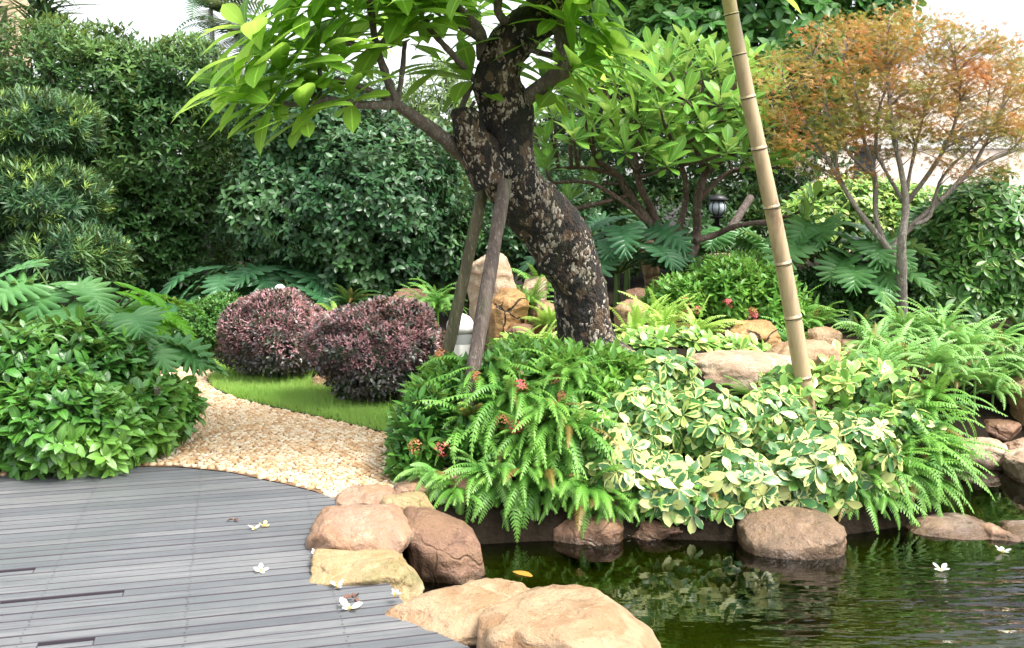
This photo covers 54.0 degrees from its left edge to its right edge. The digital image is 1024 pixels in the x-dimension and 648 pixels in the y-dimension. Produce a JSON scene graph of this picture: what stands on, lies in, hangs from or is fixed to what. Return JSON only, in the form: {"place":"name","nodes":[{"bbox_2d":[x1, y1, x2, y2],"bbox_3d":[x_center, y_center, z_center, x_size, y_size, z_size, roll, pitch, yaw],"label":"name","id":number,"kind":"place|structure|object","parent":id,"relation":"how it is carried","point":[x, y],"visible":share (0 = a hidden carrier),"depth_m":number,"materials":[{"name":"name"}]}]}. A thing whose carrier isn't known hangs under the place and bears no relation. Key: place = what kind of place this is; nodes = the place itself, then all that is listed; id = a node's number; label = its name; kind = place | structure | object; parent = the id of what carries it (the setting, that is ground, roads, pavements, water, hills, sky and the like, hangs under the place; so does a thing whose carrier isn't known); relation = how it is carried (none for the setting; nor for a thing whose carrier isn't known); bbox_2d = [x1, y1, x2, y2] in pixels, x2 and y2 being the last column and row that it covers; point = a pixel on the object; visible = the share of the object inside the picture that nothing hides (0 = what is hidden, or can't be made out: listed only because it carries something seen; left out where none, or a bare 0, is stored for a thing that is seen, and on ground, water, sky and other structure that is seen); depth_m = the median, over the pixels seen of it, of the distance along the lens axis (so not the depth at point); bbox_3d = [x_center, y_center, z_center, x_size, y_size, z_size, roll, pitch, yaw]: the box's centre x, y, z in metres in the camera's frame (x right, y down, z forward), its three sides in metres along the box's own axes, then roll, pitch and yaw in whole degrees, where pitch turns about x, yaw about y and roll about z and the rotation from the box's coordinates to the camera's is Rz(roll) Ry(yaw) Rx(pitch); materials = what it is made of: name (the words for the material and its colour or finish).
{"place":"outdoors","nodes":[
{"label":"outdoors","id":0,"kind":"place"},
{"bbox_2d":[2,0,104,307],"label":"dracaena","id":1,"kind":"object","parent":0,"point":[41,6],"visible":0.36,"depth_m":14.09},
{"bbox_2d":[0,367,434,498],"bbox_3d":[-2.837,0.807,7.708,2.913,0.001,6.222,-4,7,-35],"label":"path","id":2,"kind":"structure","parent":0,"point":[287,482],"depth_m":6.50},
{"bbox_2d":[201,341,402,432],"bbox_3d":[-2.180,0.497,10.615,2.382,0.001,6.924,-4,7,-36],"label":"lawn","id":3,"kind":"structure","parent":0,"point":[376,428],"depth_m":8.50,"materials":[{"name":"plant"}]},
{"bbox_2d":[169,291,244,358],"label":"shrub","id":4,"kind":"object","parent":3,"relation":"on","point":[209,306],"visible":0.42,"depth_m":11.03,"materials":[{"name":"green plant"}]},
{"bbox_2d":[213,286,326,379],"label":"purple bush","id":5,"kind":"object","parent":3,"relation":"on","point":[258,332],"visible":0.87,"depth_m":9.69,"materials":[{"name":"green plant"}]},
{"bbox_2d":[298,294,445,404],"bbox_3d":[-1.200,0.225,8.805,1.361,0.989,1.270,0,6,0],"label":"purple bush","id":6,"kind":"object","parent":3,"relation":"on","point":[379,347],"visible":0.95,"depth_m":8.44,"materials":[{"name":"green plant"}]},
{"bbox_2d":[29,0,1023,229],"label":"sky","id":7,"kind":"structure","parent":0,"point":[156,18],"materials":[{"name":"white"}]},
{"bbox_2d":[47,232,1023,647],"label":"ground","id":8,"kind":"structure","parent":0,"point":[489,528],"depth_m":6.07,"materials":[{"name":"soil"}]},
{"bbox_2d":[0,311,70,472],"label":"gardenia shrub","id":9,"kind":"object","parent":8,"relation":"on","point":[12,353],"visible":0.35,"depth_m":6.53,"materials":[{"name":"green plant"}]},
{"bbox_2d":[0,259,121,338],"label":"philodendron","id":10,"kind":"object","parent":8,"relation":"on","point":[28,297],"visible":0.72,"depth_m":7.44,"materials":[{"name":"green plant"}]},
{"bbox_2d":[0,82,138,308],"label":"podocarpus","id":11,"kind":"object","parent":8,"relation":"on","point":[25,233],"visible":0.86,"depth_m":9.96,"materials":[{"name":"green plant"}]},
{"bbox_2d":[0,363,164,480],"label":"gardenia shrub","id":12,"kind":"object","parent":8,"relation":"on","point":[67,428],"visible":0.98,"depth_m":6.22,"materials":[{"name":"green plant"}]},
{"bbox_2d":[10,304,159,391],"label":"gardenia shrub","id":13,"kind":"object","parent":8,"relation":"on","point":[115,358],"visible":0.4,"depth_m":6.78,"materials":[{"name":"green plant"}]},
{"bbox_2d":[0,11,189,333],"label":"hedge tree","id":14,"kind":"object","parent":8,"relation":"on","point":[89,52],"visible":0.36,"depth_m":12.21,"materials":[{"name":"green plant"}]},
{"bbox_2d":[113,281,204,340],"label":"philodendron","id":15,"kind":"object","parent":8,"relation":"on","point":[173,320],"visible":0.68,"depth_m":7.78,"materials":[{"name":"green plant"}]},
{"bbox_2d":[91,305,229,377],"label":"philodendron","id":16,"kind":"object","parent":8,"relation":"on","point":[194,356],"visible":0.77,"depth_m":7.18,"materials":[{"name":"green plant"}]},
{"bbox_2d":[68,29,255,336],"bbox_3d":[-4.571,-1.740,13.152,2.564,4.097,2.453,0,6,0],"label":"hedge tree","id":17,"kind":"object","parent":8,"relation":"on","point":[164,200],"visible":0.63,"depth_m":12.40,"materials":[{"name":"green plant"}]},
{"bbox_2d":[123,366,210,466],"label":"gardenia shrub","id":18,"kind":"object","parent":8,"relation":"on","point":[181,404],"visible":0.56,"depth_m":6.83,"materials":[{"name":"green plant"}]},
{"bbox_2d":[159,265,286,328],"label":"philodendron","id":19,"kind":"object","parent":8,"relation":"on","point":[217,280],"visible":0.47,"depth_m":11.70,"materials":[{"name":"green plant"}]},
{"bbox_2d":[181,0,282,308],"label":"palm","id":20,"kind":"object","parent":8,"relation":"on","point":[215,5],"visible":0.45,"depth_m":16.52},
{"bbox_2d":[0,467,469,647],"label":"wooden deck","id":21,"kind":"structure","parent":8,"relation":"on","point":[154,557],"depth_m":4.58,"materials":[{"name":"wood"}]},
{"bbox_2d":[228,258,355,308],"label":"philodendron","id":22,"kind":"object","parent":8,"relation":"on","point":[311,287],"visible":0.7,"depth_m":11.51,"materials":[{"name":"green plant"}]},
{"bbox_2d":[9,35,613,315],"bbox_3d":[-4.831,-2.496,17.273,14.662,4.906,2.991,0,6,0],"label":"shade hedge","id":23,"kind":"object","parent":8,"relation":"on","point":[439,287],"depth_m":16.75,"materials":[{"name":"green plant"}]},
{"bbox_2d":[206,60,475,310],"bbox_3d":[-2.144,-1.430,12.293,3.230,3.673,2.743,5,8,38],"label":"camellia tree","id":24,"kind":"object","parent":8,"relation":"on","point":[331,156],"visible":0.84,"depth_m":11.54,"materials":[{"name":"green plant"}]},
{"bbox_2d":[305,503,413,553],"bbox_3d":[-0.762,1.084,5.091,0.541,0.348,0.720,0,6,0],"label":"rock","id":25,"kind":"object","parent":8,"relation":"on","point":[353,527],"visible":0.64,"depth_m":4.85,"materials":[{"name":"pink stone"}]},
{"bbox_2d":[335,484,396,505],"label":"rock","id":26,"kind":"object","parent":8,"relation":"on","point":[369,494],"visible":0.55,"depth_m":5.71,"materials":[{"name":"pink stone"}]},
{"bbox_2d":[309,548,424,600],"bbox_3d":[-0.665,1.175,4.648,0.532,0.238,0.520,0,6,0],"label":"rock","id":27,"kind":"object","parent":8,"relation":"on","point":[394,569],"visible":0.71,"depth_m":4.51,"materials":[{"name":"stone"}]},
{"bbox_2d":[377,376,456,483],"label":"ixora shrub","id":28,"kind":"object","parent":8,"relation":"on","point":[408,439],"visible":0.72,"depth_m":6.13,"materials":[{"name":"green plant"}]},
{"bbox_2d":[396,55,475,205],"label":"feathery bamboo","id":29,"kind":"object","parent":8,"relation":"on","point":[446,85],"visible":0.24,"depth_m":14.89,"materials":[{"name":"green plant"}]},
{"bbox_2d":[397,348,484,434],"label":"ixora shrub","id":30,"kind":"object","parent":8,"relation":"on","point":[435,368],"visible":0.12,"depth_m":6.64,"materials":[{"name":"green plant"}]},
{"bbox_2d":[403,506,484,583],"bbox_3d":[-0.360,1.432,5.329,0.461,0.889,0.480,0,6,0],"label":"rock","id":31,"kind":"object","parent":8,"relation":"on","point":[442,547],"visible":0.59,"depth_m":5.14,"materials":[{"name":"brown stone"}]},
{"bbox_2d":[385,585,512,645],"bbox_3d":[-0.269,1.232,4.152,0.647,0.263,0.600,0,6,0],"label":"rock","id":32,"kind":"object","parent":8,"relation":"on","point":[454,612],"visible":0.48,"depth_m":4.03,"materials":[{"name":"beige stone"}]},
{"bbox_2d":[425,475,483,514],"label":"fern","id":33,"kind":"object","parent":8,"relation":"on","point":[457,492],"visible":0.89,"depth_m":5.72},
{"bbox_2d":[412,399,500,467],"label":"fern","id":34,"kind":"object","parent":8,"relation":"on","point":[474,411],"visible":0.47,"depth_m":6.06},
{"bbox_2d":[436,467,481,506],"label":"fern","id":35,"kind":"object","parent":8,"relation":"on","point":[462,484],"visible":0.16,"depth_m":5.82,"materials":[{"name":"green plant"}]},
{"bbox_2d":[441,189,487,355],"bbox_3d":[-0.393,-0.150,7.276,0.514,1.672,0.097,3,7,29],"label":"wooden prop","id":36,"kind":"object","parent":8,"relation":"on","point":[457,306],"visible":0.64,"depth_m":7.19,"materials":[{"name":"wood"}]},
{"bbox_2d":[449,178,511,467],"bbox_3d":[-0.199,0.000,6.427,0.098,1.873,0.809,3,7,25],"label":"wooden prop","id":37,"kind":"object","parent":8,"relation":"on","point":[484,300],"visible":0.71,"depth_m":6.45,"materials":[{"name":"wood"}]},
{"bbox_2d":[417,348,552,413],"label":"fern","id":38,"kind":"object","parent":8,"relation":"on","point":[499,365],"visible":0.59,"depth_m":6.31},
{"bbox_2d":[171,0,800,351],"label":"frangipani tree","id":39,"kind":"object","parent":8,"relation":"on","point":[489,144],"visible":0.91,"depth_m":6.54,"materials":[{"name":"green plant"}]},
{"bbox_2d":[432,345,541,470],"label":"ixora shrub","id":40,"kind":"object","parent":8,"relation":"on","point":[488,356],"visible":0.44,"depth_m":6.24,"materials":[{"name":"green plant"}]},
{"bbox_2d":[438,460,539,542],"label":"fern","id":41,"kind":"object","parent":8,"relation":"on","point":[490,491],"visible":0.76,"depth_m":5.76,"materials":[{"name":"plant"}]},
{"bbox_2d":[467,253,516,352],"bbox_3d":[-0.193,-0.017,9.450,0.518,1.320,0.600,0,6,0],"label":"rock","id":42,"kind":"object","parent":8,"relation":"on","point":[504,277],"visible":0.38,"depth_m":9.22,"materials":[{"name":"stone"}]},
{"bbox_2d":[423,375,569,467],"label":"fern","id":43,"kind":"object","parent":8,"relation":"on","point":[513,401],"visible":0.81,"depth_m":6.05,"materials":[{"name":"plant"}]},
{"bbox_2d":[488,288,528,341],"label":"rock","id":44,"kind":"object","parent":8,"relation":"on","point":[509,307],"visible":0.55,"depth_m":8.88,"materials":[{"name":"orange stone"}]},
{"bbox_2d":[418,153,603,283],"bbox_3d":[-0.157,-1.377,12.895,2.731,1.730,1.599,-2,6,-18],"label":"camellia shrub","id":45,"kind":"object","parent":8,"relation":"on","point":[512,247],"visible":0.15,"depth_m":12.55,"materials":[{"name":"green plant"}]},
{"bbox_2d":[472,409,586,500],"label":"fern","id":46,"kind":"object","parent":8,"relation":"on","point":[541,454],"visible":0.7,"depth_m":5.88,"materials":[{"name":"plant"}]},
{"bbox_2d":[483,332,588,404],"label":"ixora shrub","id":47,"kind":"object","parent":8,"relation":"on","point":[557,348],"visible":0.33,"depth_m":6.83,"materials":[{"name":"green plant"}]},
{"bbox_2d":[497,443,591,534],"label":"fern","id":48,"kind":"object","parent":8,"relation":"on","point":[534,487],"visible":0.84,"depth_m":5.79,"materials":[{"name":"plant"}]},
{"bbox_2d":[498,390,621,484],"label":"fern","id":49,"kind":"object","parent":8,"relation":"on","point":[558,408],"visible":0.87,"depth_m":5.89,"materials":[{"name":"plant"}]},
{"bbox_2d":[476,584,660,647],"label":"rock","id":50,"kind":"object","parent":8,"relation":"on","point":[565,616],"visible":1,"depth_m":3.71,"materials":[{"name":"beige stone"}]},
{"bbox_2d":[532,354,624,416],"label":"fern","id":51,"kind":"object","parent":8,"relation":"on","point":[568,372],"visible":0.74,"depth_m":6.40,"materials":[{"name":"plant"}]},
{"bbox_2d":[542,404,629,491],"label":"fern","id":52,"kind":"object","parent":8,"relation":"on","point":[568,433],"visible":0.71,"depth_m":5.94,"materials":[{"name":"plant"}]},
{"bbox_2d":[553,513,623,545],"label":"rock","id":53,"kind":"object","parent":8,"relation":"on","point":[603,531],"visible":0.48,"depth_m":5.75,"materials":[{"name":"brown stone"}]},
{"bbox_2d":[551,464,634,538],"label":"fern","id":54,"kind":"object","parent":8,"relation":"on","point":[584,489],"visible":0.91,"depth_m":5.77,"materials":[{"name":"plant"}]},
{"bbox_2d":[541,336,653,416],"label":"ixora shrub","id":55,"kind":"object","parent":8,"relation":"on","point":[632,362],"visible":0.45,"depth_m":6.62,"materials":[{"name":"green plant"}]},
{"bbox_2d":[515,219,706,313],"bbox_3d":[1.074,-0.549,10.220,2.089,1.027,1.114,0,6,0],"label":"philodendron","id":56,"kind":"object","parent":8,"relation":"on","point":[668,248],"visible":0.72,"depth_m":10.04,"materials":[{"name":"green plant"}]},
{"bbox_2d":[572,397,658,511],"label":"umbrella shrub","id":57,"kind":"object","parent":8,"relation":"on","point":[632,447],"visible":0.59,"depth_m":5.92,"materials":[{"name":"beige plant"}]},
{"bbox_2d":[592,375,689,455],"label":"umbrella shrub","id":58,"kind":"object","parent":8,"relation":"on","point":[648,405],"visible":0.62,"depth_m":6.25,"materials":[{"name":"green plant"}]},
{"bbox_2d":[585,211,706,300],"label":"philodendron","id":59,"kind":"object","parent":8,"relation":"on","point":[596,223],"visible":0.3,"depth_m":11.41,"materials":[{"name":"green plant"}]},
{"bbox_2d":[608,348,703,395],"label":"umbrella shrub","id":60,"kind":"object","parent":8,"relation":"on","point":[663,367],"visible":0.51,"depth_m":6.78,"materials":[{"name":"green plant"}]},
{"bbox_2d":[625,447,708,533],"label":"umbrella shrub","id":61,"kind":"object","parent":8,"relation":"on","point":[675,483],"visible":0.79,"depth_m":5.82,"materials":[{"name":"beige plant"}]},
{"bbox_2d":[618,322,722,354],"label":"umbrella shrub","id":62,"kind":"object","parent":8,"relation":"on","point":[695,336],"visible":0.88,"depth_m":7.58,"materials":[{"name":"green plant"}]},
{"bbox_2d":[638,271,722,321],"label":"ixora shrub","id":63,"kind":"object","parent":8,"relation":"on","point":[674,285],"visible":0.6,"depth_m":8.98,"materials":[{"name":"green plant"}]},
{"bbox_2d":[528,24,838,276],"bbox_3d":[1.644,-1.592,10.169,3.352,2.884,1.987,0,6,0],"label":"frangipani tree","id":64,"kind":"object","parent":8,"relation":"on","point":[617,123],"visible":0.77,"depth_m":10.00,"materials":[{"name":"green plant"}]},
{"bbox_2d":[533,94,860,278],"bbox_3d":[2.512,-2.045,14.493,5.174,2.771,3.561,0,6,0],"label":"shade hedge","id":65,"kind":"object","parent":8,"relation":"on","point":[669,192],"visible":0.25,"depth_m":13.90,"materials":[{"name":"green plant"}]},
{"bbox_2d":[655,379,754,458],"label":"umbrella shrub","id":66,"kind":"object","parent":8,"relation":"on","point":[714,422],"visible":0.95,"depth_m":6.27,"materials":[{"name":"green plant"}]},
{"bbox_2d":[681,250,771,324],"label":"ixora shrub","id":67,"kind":"object","parent":8,"relation":"on","point":[714,272],"visible":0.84,"depth_m":8.96,"materials":[{"name":"green plant"}]},
{"bbox_2d":[686,226,769,255],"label":"philodendron","id":68,"kind":"object","parent":8,"relation":"on","point":[740,240],"visible":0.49,"depth_m":11.21,"materials":[{"name":"green plant"}]},
{"bbox_2d":[690,350,791,389],"bbox_3d":[1.643,0.391,7.231,0.886,0.398,0.680,0,6,0],"label":"rock","id":69,"kind":"object","parent":8,"relation":"on","point":[744,367],"visible":0.28,"depth_m":7.00,"materials":[{"name":"stone"}]},
{"bbox_2d":[695,447,788,527],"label":"umbrella shrub","id":70,"kind":"object","parent":8,"relation":"on","point":[746,478],"visible":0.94,"depth_m":5.83,"materials":[{"name":"green plant"}]},
{"bbox_2d":[713,330,770,351],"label":"umbrella shrub","id":71,"kind":"object","parent":8,"relation":"on","point":[729,340],"visible":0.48,"depth_m":7.77,"materials":[{"name":"plant"}]},
{"bbox_2d":[730,319,781,347],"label":"rock","id":72,"kind":"object","parent":8,"relation":"on","point":[765,331],"visible":0.41,"depth_m":8.07,"materials":[{"name":"orange stone"}]},
{"bbox_2d":[591,0,929,257],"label":"broadleaf tree","id":73,"kind":"object","parent":8,"relation":"on","point":[770,23],"visible":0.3,"depth_m":13.02,"materials":[{"name":"green plant"}]},
{"bbox_2d":[722,0,816,413],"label":"bamboo pole","id":74,"kind":"object","parent":8,"relation":"on","point":[787,288],"visible":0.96,"depth_m":6.51,"materials":[{"name":"wood"}]},
{"bbox_2d":[737,259,813,331],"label":"ixora shrub","id":75,"kind":"object","parent":8,"relation":"on","point":[771,304],"visible":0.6,"depth_m":8.96,"materials":[{"name":"green plant"}]},
{"bbox_2d":[734,383,817,459],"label":"umbrella shrub","id":76,"kind":"object","parent":8,"relation":"on","point":[771,410],"visible":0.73,"depth_m":6.32,"materials":[{"name":"green plant"}]},
{"bbox_2d":[750,361,827,413],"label":"umbrella shrub","id":77,"kind":"object","parent":8,"relation":"on","point":[783,375],"visible":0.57,"depth_m":6.77,"materials":[{"name":"green plant"}]},
{"bbox_2d":[766,339,840,387],"bbox_3d":[2.170,0.355,7.528,0.554,0.478,0.600,0,6,0],"label":"rock","id":78,"kind":"object","parent":8,"relation":"on","point":[815,348],"visible":0.24,"depth_m":7.33,"materials":[{"name":"beige stone"}]},
{"bbox_2d":[767,428,864,517],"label":"umbrella shrub","id":79,"kind":"object","parent":8,"relation":"on","point":[814,471],"visible":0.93,"depth_m":5.90,"materials":[{"name":"green plant"}]},
{"bbox_2d":[761,212,940,300],"bbox_3d":[3.250,-0.631,9.770,1.741,0.922,1.155,0,6,0],"label":"philodendron","id":80,"kind":"object","parent":8,"relation":"on","point":[807,237],"visible":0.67,"depth_m":9.75,"materials":[{"name":"green plant"}]},
{"bbox_2d":[807,407,912,501],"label":"umbrella shrub","id":81,"kind":"object","parent":8,"relation":"on","point":[859,437],"visible":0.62,"depth_m":6.10,"materials":[{"name":"green plant"}]},
{"bbox_2d":[780,172,942,265],"bbox_3d":[4.310,-1.219,12.294,2.378,1.290,1.421,0,6,0],"label":"umbrella hedge","id":82,"kind":"object","parent":8,"relation":"on","point":[889,204],"visible":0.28,"depth_m":11.91,"materials":[{"name":"green plant"}]},
{"bbox_2d":[795,240,937,309],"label":"philodendron","id":83,"kind":"object","parent":8,"relation":"on","point":[839,268],"visible":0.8,"depth_m":9.41,"materials":[{"name":"green plant"}]},
{"bbox_2d":[809,339,925,418],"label":"umbrella shrub","id":84,"kind":"object","parent":8,"relation":"on","point":[861,375],"visible":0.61,"depth_m":6.85,"materials":[{"name":"green plant"}]},
{"bbox_2d":[794,231,946,321],"bbox_3d":[3.593,-0.503,10.027,1.910,0.906,1.074,-2,6,-21],"label":"shade shrub","id":85,"kind":"object","parent":8,"relation":"on","point":[865,298],"visible":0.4,"depth_m":9.65,"materials":[{"name":"green plant"}]},
{"bbox_2d":[824,451,928,533],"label":"fern","id":86,"kind":"object","parent":8,"relation":"on","point":[867,503],"visible":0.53,"depth_m":5.99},
{"bbox_2d":[832,311,927,355],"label":"fern","id":87,"kind":"object","parent":8,"relation":"on","point":[880,331],"visible":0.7,"depth_m":8.15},
{"bbox_2d":[738,0,1023,320],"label":"maple tree","id":88,"kind":"object","parent":8,"relation":"on","point":[891,128],"visible":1,"depth_m":9.10,"materials":[{"name":"orange plant"}]},
{"bbox_2d":[744,66,1023,251],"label":"house","id":89,"kind":"structure","parent":8,"relation":"on","point":[918,175],"depth_m":20.75,"materials":[{"name":"paint"}]},
{"bbox_2d":[842,317,952,377],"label":"fern","id":90,"kind":"object","parent":8,"relation":"on","point":[901,344],"visible":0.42,"depth_m":7.88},
{"bbox_2d":[847,292,955,368],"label":"fern","id":91,"kind":"object","parent":8,"relation":"on","point":[900,321],"visible":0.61,"depth_m":8.30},
{"bbox_2d":[865,396,946,466],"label":"umbrella shrub","id":92,"kind":"object","parent":8,"relation":"on","point":[906,409],"visible":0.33,"depth_m":6.46,"materials":[{"name":"green plant"}]},
{"bbox_2d":[856,437,961,523],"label":"fern","id":93,"kind":"object","parent":8,"relation":"on","point":[918,464],"visible":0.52,"depth_m":6.08,"materials":[{"name":"plant"}]},
{"bbox_2d":[894,296,977,383],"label":"fern","id":94,"kind":"object","parent":8,"relation":"on","point":[944,323],"visible":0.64,"depth_m":8.30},
{"bbox_2d":[899,454,974,524],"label":"fern","id":95,"kind":"object","parent":8,"relation":"on","point":[932,502],"visible":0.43,"depth_m":6.18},
{"bbox_2d":[905,512,988,539],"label":"rock","id":96,"kind":"object","parent":8,"relation":"on","point":[954,525],"visible":0.38,"depth_m":5.94,"materials":[{"name":"stone"}]},
{"bbox_2d":[903,323,990,418],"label":"fern","id":97,"kind":"object","parent":8,"relation":"on","point":[937,359],"visible":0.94,"depth_m":7.68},
{"bbox_2d":[894,410,1010,501],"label":"fern","id":98,"kind":"object","parent":8,"relation":"on","point":[937,443],"visible":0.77,"depth_m":6.28,"materials":[{"name":"plant"}]},
{"bbox_2d":[893,165,1023,319],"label":"umbrella hedge","id":99,"kind":"object","parent":8,"relation":"on","point":[980,247],"visible":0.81,"depth_m":9.84,"materials":[{"name":"green plant"}]},
{"bbox_2d":[912,368,1006,444],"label":"fern","id":100,"kind":"object","parent":8,"relation":"on","point":[928,391],"visible":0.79,"depth_m":6.68,"materials":[{"name":"plant"}]},
{"bbox_2d":[918,310,1017,411],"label":"fern","id":101,"kind":"object","parent":8,"relation":"on","point":[975,337],"visible":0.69,"depth_m":8.14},
{"bbox_2d":[956,437,1007,469],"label":"rock","id":102,"kind":"object","parent":8,"relation":"on","point":[988,462],"visible":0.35,"depth_m":7.49,"materials":[{"name":"stone"}]},
{"bbox_2d":[957,361,1023,410],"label":"fern","id":103,"kind":"object","parent":8,"relation":"on","point":[989,385],"visible":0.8,"depth_m":8.21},
{"bbox_2d":[423,467,1023,647],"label":"pond water","id":104,"kind":"structure","parent":0,"point":[889,588],"depth_m":5.11,"materials":[{"name":"liquid"}]},
{"bbox_2d":[736,506,846,559],"bbox_3d":[1.593,1.446,5.783,0.603,0.751,0.600,0,6,0],"label":"rock","id":105,"kind":"object","parent":104,"relation":"in","point":[792,533],"visible":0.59,"depth_m":5.58,"materials":[{"name":"stone"}]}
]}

